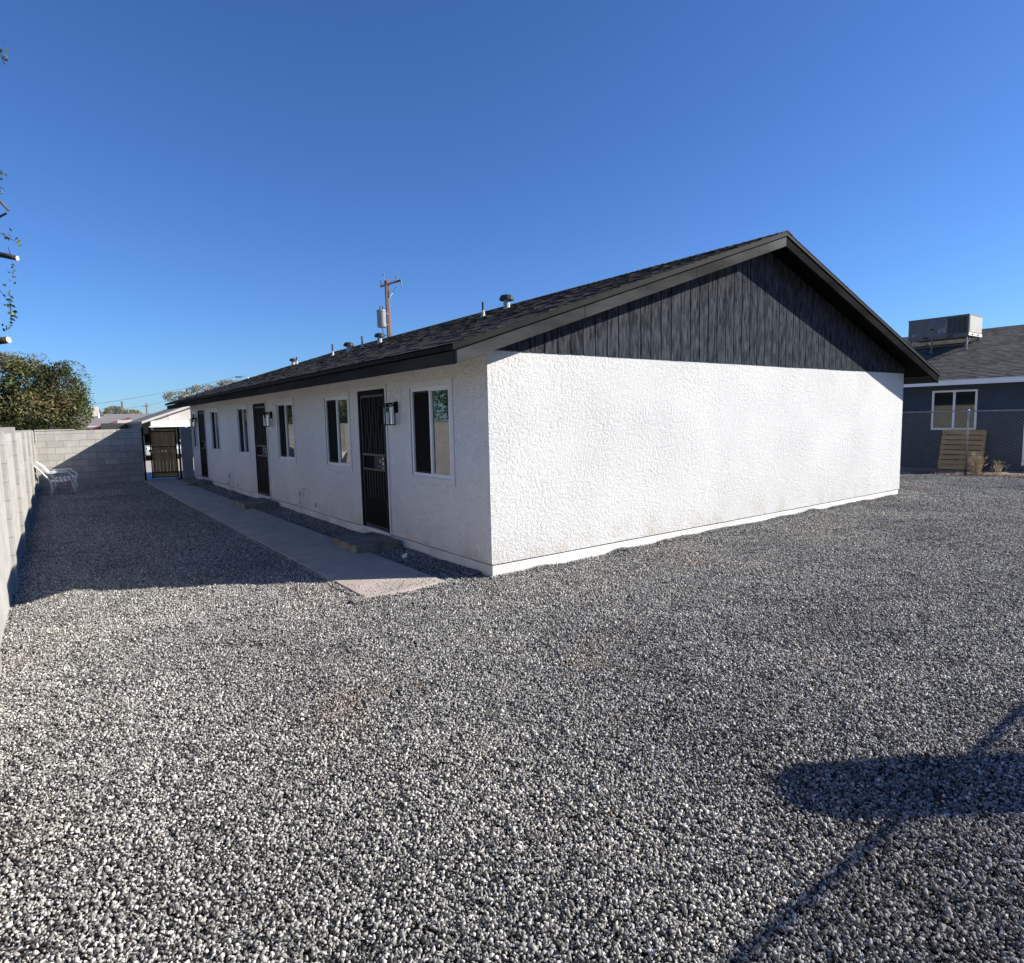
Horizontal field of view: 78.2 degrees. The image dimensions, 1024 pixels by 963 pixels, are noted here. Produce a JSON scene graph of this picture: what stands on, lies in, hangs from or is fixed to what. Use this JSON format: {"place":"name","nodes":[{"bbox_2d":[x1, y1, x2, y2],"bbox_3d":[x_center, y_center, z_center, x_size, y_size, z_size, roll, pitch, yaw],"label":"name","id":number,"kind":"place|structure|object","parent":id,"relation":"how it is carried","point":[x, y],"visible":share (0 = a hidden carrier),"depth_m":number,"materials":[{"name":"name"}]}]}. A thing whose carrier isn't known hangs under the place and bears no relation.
{"place":"outdoors","nodes":[
{"label":"outdoors","id":0,"kind":"place"},
{"bbox_2d":[98,377,233,403],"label":"power line","id":1,"kind":"object","parent":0,"point":[158,393],"visible":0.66,"depth_m":59.18,"materials":[{"name":"grey metal"}]},
{"bbox_2d":[144,455,194,479],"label":"driveway","id":2,"kind":"structure","parent":0,"point":[148,470],"depth_m":24.98,"materials":[{"name":"concrete"}]},
{"bbox_2d":[101,406,192,460],"bbox_3d":[-18.168,-3.241,37.003,9.590,3.656,8.060,-5,7,-36],"label":"carport","id":3,"kind":"object","parent":2,"relation":"on","point":[174,418],"visible":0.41,"depth_m":33.13,"materials":[{"name":"beige paint"}]},
{"bbox_2d":[144,433,180,459],"bbox_3d":[-19.552,-1.960,34.806,2.040,1.400,4.489,-5,7,-36],"label":"parked car","id":4,"kind":"object","parent":2,"relation":"on","point":[147,444],"visible":0.21,"depth_m":33.45,"materials":[{"name":"silver metal"}]},
{"bbox_2d":[143,478,444,597],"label":"sidewalk","id":5,"kind":"structure","parent":0,"point":[319,553],"depth_m":8.82,"materials":[{"name":"concrete"}]},
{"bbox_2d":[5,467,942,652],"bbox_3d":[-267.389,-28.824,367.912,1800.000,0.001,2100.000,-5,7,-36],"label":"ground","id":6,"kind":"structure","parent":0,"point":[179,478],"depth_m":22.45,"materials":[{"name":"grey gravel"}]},
{"bbox_2d":[0,41,21,385],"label":"pruned tree","id":7,"kind":"object","parent":6,"relation":"on","point":[4,340],"visible":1,"depth_m":8.26,"materials":[{"name":"green plant"}]},
{"bbox_2d":[0,427,38,676],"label":"block wall","id":8,"kind":"structure","parent":6,"relation":"on","point":[19,487],"depth_m":8.04,"materials":[{"name":"white concrete"}]},
{"bbox_2d":[0,350,95,441],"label":"mesquite tree","id":9,"kind":"object","parent":6,"relation":"on","point":[52,406],"visible":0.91,"depth_m":25.14,"materials":[{"name":"green plant"}]},
{"bbox_2d":[34,428,144,487],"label":"block wall","id":10,"kind":"structure","parent":6,"relation":"on","point":[105,456],"depth_m":19.64,"materials":[{"name":"grey concrete"}]},
{"bbox_2d":[55,413,166,429],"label":"house","id":11,"kind":"structure","parent":6,"relation":"on","point":[96,421],"depth_m":45.17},
{"bbox_2d":[86,407,103,415],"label":"evaporative cooler","id":12,"kind":"object","parent":11,"relation":"on","point":[96,410],"visible":0.44,"depth_m":45.58,"materials":[{"name":"beige paint"}]},
{"bbox_2d":[103,406,142,413],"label":"desert tree","id":13,"kind":"object","parent":6,"relation":"on","point":[111,409],"visible":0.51,"depth_m":57.34,"materials":[{"name":"green plant"}]},
{"bbox_2d":[141,427,146,479],"bbox_3d":[-11.959,-0.837,20.495,0.050,1.860,0.050,-5,7,-36],"label":"gate post","id":14,"kind":"object","parent":6,"relation":"on","point":[143,453],"visible":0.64,"depth_m":20.47,"materials":[{"name":"black metal"}]},
{"bbox_2d":[177,427,182,478],"bbox_3d":[-11.041,-0.892,20.952,0.055,1.840,0.060,-5,7,-36],"label":"gate post","id":15,"kind":"object","parent":6,"relation":"on","point":[179,451],"visible":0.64,"depth_m":20.93,"materials":[{"name":"black metal"}]},
{"bbox_2d":[148,428,178,478],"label":"wooden gate","id":16,"kind":"structure","parent":15,"relation":"attached to","point":[165,455],"depth_m":20.84,"materials":[{"name":"brown wood"}]},
{"bbox_2d":[180,427,193,478],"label":"gate pier","id":17,"kind":"structure","parent":6,"relation":"on","point":[186,452],"depth_m":20.89,"materials":[{"name":"grey paint"}]},
{"bbox_2d":[161,379,237,401],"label":"desert tree","id":18,"kind":"object","parent":6,"relation":"on","point":[194,389],"visible":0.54,"depth_m":51.84,"materials":[{"name":"green plant"}]},
{"bbox_2d":[376,273,401,336],"bbox_3d":[-7.020,-7.169,38.337,2.313,10.731,0.830,-3,6,-21],"label":"utility pole","id":19,"kind":"object","parent":6,"relation":"on","point":[383,318],"visible":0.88,"depth_m":37.88,"materials":[{"name":"brown wood"}]},
{"bbox_2d":[165,230,940,576],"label":"apartment building","id":20,"kind":"structure","parent":6,"relation":"on","point":[755,380],"depth_m":8.96,"materials":[{"name":"paint"}]},
{"bbox_2d":[192,413,197,447],"bbox_3d":[-10.237,-1.657,20.423,0.062,1.142,0.680,-5,7,-36],"label":"window","id":21,"kind":"structure","parent":20,"relation":"in","point":[193,414],"depth_m":20.58,"materials":[{"name":"black glass"}]},
{"bbox_2d":[197,410,207,477],"bbox_3d":[-9.538,-1.153,19.461,0.095,2.068,0.996,-5,7,-36],"label":"security door","id":22,"kind":"structure","parent":20,"relation":"in","point":[201,423],"depth_m":19.57,"materials":[{"name":"black metal"}]},
{"bbox_2d":[210,410,219,450],"bbox_3d":[-8.424,-1.453,17.973,0.062,1.142,0.970,-5,7,-36],"label":"window","id":23,"kind":"structure","parent":20,"relation":"in","point":[214,417],"depth_m":18.07,"materials":[{"name":"black glass"}]},
{"bbox_2d":[237,407,248,453],"bbox_3d":[-6.550,-1.243,15.443,0.062,1.142,0.940,-5,7,-36],"label":"window","id":24,"kind":"structure","parent":20,"relation":"in","point":[241,412],"depth_m":15.52,"materials":[{"name":"black glass"}]},
{"bbox_2d":[253,403,269,495],"bbox_3d":[-5.643,-0.716,14.201,0.095,2.068,0.996,-5,7,-36],"label":"security door","id":25,"kind":"structure","parent":20,"relation":"in","point":[261,451],"depth_m":14.31,"materials":[{"name":"black metal"}]},
{"bbox_2d":[277,402,294,459],"bbox_3d":[-4.532,-1.016,12.717,0.062,1.142,1.040,-5,7,-36],"label":"window","id":26,"kind":"structure","parent":20,"relation":"in","point":[284,410],"depth_m":12.74,"materials":[{"name":"black glass"}]},
{"bbox_2d":[325,396,349,466],"bbox_3d":[-2.872,-0.830,10.475,0.062,1.142,1.030,-5,7,-36],"label":"window","id":27,"kind":"structure","parent":20,"relation":"in","point":[336,413],"depth_m":10.48,"materials":[{"name":"black glass"}]},
{"bbox_2d":[357,388,389,532],"bbox_3d":[-2.057,-0.314,9.357,0.095,2.068,0.956,-5,7,-36],"label":"security door","id":28,"kind":"structure","parent":20,"relation":"in","point":[372,435],"depth_m":9.41,"materials":[{"name":"black metal"}]},
{"bbox_2d":[410,384,451,479],"bbox_3d":[-1.002,-0.620,7.949,0.062,1.142,1.010,-5,7,-36],"label":"window","id":29,"kind":"structure","parent":20,"relation":"in","point":[430,416],"depth_m":7.94,"materials":[{"name":"black glass"}]},
{"bbox_2d":[900,409,1023,476],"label":"chain link fence","id":30,"kind":"object","parent":6,"relation":"on","point":[968,411],"visible":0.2,"depth_m":16.69,"materials":[{"name":"metal"}]},
{"bbox_2d":[0,472,1023,962],"bbox_3d":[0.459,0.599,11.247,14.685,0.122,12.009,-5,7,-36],"label":"gravel","id":31,"kind":"structure","parent":0,"point":[944,518],"depth_m":3.54,"materials":[{"name":"grey gravel"}]},
{"bbox_2d":[34,466,77,494],"bbox_3d":[-12.194,-0.071,16.794,0.939,0.884,0.577,-6,7,-40],"label":"patio chair","id":32,"kind":"object","parent":31,"relation":"on","point":[49,480],"visible":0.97,"depth_m":16.84,"materials":[{"name":"plastic"}]},
{"bbox_2d":[36,461,78,491],"bbox_3d":[-12.849,-0.161,17.846,0.939,0.884,0.577,-5,7,-33],"label":"patio chair","id":33,"kind":"object","parent":31,"relation":"on","point":[46,469],"visible":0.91,"depth_m":17.78,"materials":[{"name":"plastic"}]},
{"bbox_2d":[181,479,210,485],"bbox_3d":[-9.488,0.062,18.926,0.650,0.175,1.000,-5,7,-36],"label":"concrete step","id":34,"kind":"object","parent":31,"relation":"on","point":[197,482],"visible":0.65,"depth_m":18.62,"materials":[{"name":"grey concrete"}]},
{"bbox_2d":[233,498,276,508],"bbox_3d":[-5.558,0.503,13.617,0.650,0.175,1.000,-5,7,-36],"label":"concrete step","id":35,"kind":"object","parent":31,"relation":"on","point":[258,503],"visible":0.69,"depth_m":13.33,"materials":[{"name":"grey concrete"}]},
{"bbox_2d":[331,532,399,553],"bbox_3d":[-2.079,0.894,8.918,0.650,0.175,0.920,-5,7,-36],"label":"concrete step","id":36,"kind":"object","parent":31,"relation":"on","point":[372,542],"visible":0.69,"depth_m":8.69,"materials":[{"name":"grey concrete"}]},
{"bbox_2d":[0,0,1023,413],"label":"sky","id":37,"kind":"structure","parent":0,"point":[198,192],"materials":[{"name":"blue"}]},
{"bbox_2d":[900,467,1023,477],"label":"soil yard","id":38,"kind":"structure","parent":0,"point":[906,469],"depth_m":18.05,"materials":[{"name":"brown soil"}]},
{"bbox_2d":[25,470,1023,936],"bbox_3d":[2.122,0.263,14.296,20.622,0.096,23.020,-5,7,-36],"label":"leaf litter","id":39,"kind":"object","parent":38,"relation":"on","point":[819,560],"visible":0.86,"depth_m":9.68,"materials":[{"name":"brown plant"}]},
{"bbox_2d":[900,324,1023,471],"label":"neighbour house","id":40,"kind":"structure","parent":38,"relation":"on","point":[985,371],"depth_m":18.77,"materials":[{"name":"blue paint"}]},
{"bbox_2d":[908,314,982,352],"bbox_3d":[14.765,-4.970,21.535,1.174,1.155,1.826,-5,7,-36],"label":"rooftop air conditioner","id":41,"kind":"object","parent":40,"relation":"on","point":[955,327],"visible":0.98,"depth_m":21.08,"materials":[{"name":"grey metal"}]},
{"bbox_2d":[931,389,977,429],"bbox_3d":[13.105,-2.119,18.687,0.070,1.170,1.160,-5,7,-36],"label":"window","id":42,"kind":"structure","parent":40,"relation":"in","point":[947,400],"depth_m":18.67,"materials":[{"name":"grey glass"}]},
{"bbox_2d":[938,430,986,470],"bbox_3d":[13.081,-0.914,18.331,0.444,1.166,1.111,-5,7,-36],"label":"wooden pallet","id":43,"kind":"object","parent":38,"relation":"on","point":[961,447],"visible":0.85,"depth_m":18.34,"materials":[{"name":"brown wood"}]},
{"bbox_2d":[967,452,986,474],"bbox_3d":[12.327,-0.476,16.754,0.555,0.637,0.508,-5,7,-36],"label":"dry weed","id":44,"kind":"object","parent":38,"relation":"on","point":[978,462],"visible":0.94,"depth_m":16.72,"materials":[{"name":"beige plant"}]},
{"bbox_2d":[991,460,1009,476],"bbox_3d":[12.648,-0.350,16.336,0.417,0.456,0.347,-5,7,-36],"label":"dry weed","id":45,"kind":"object","parent":38,"relation":"on","point":[997,468],"visible":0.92,"depth_m":16.38,"materials":[{"name":"beige plant"}]}
]}

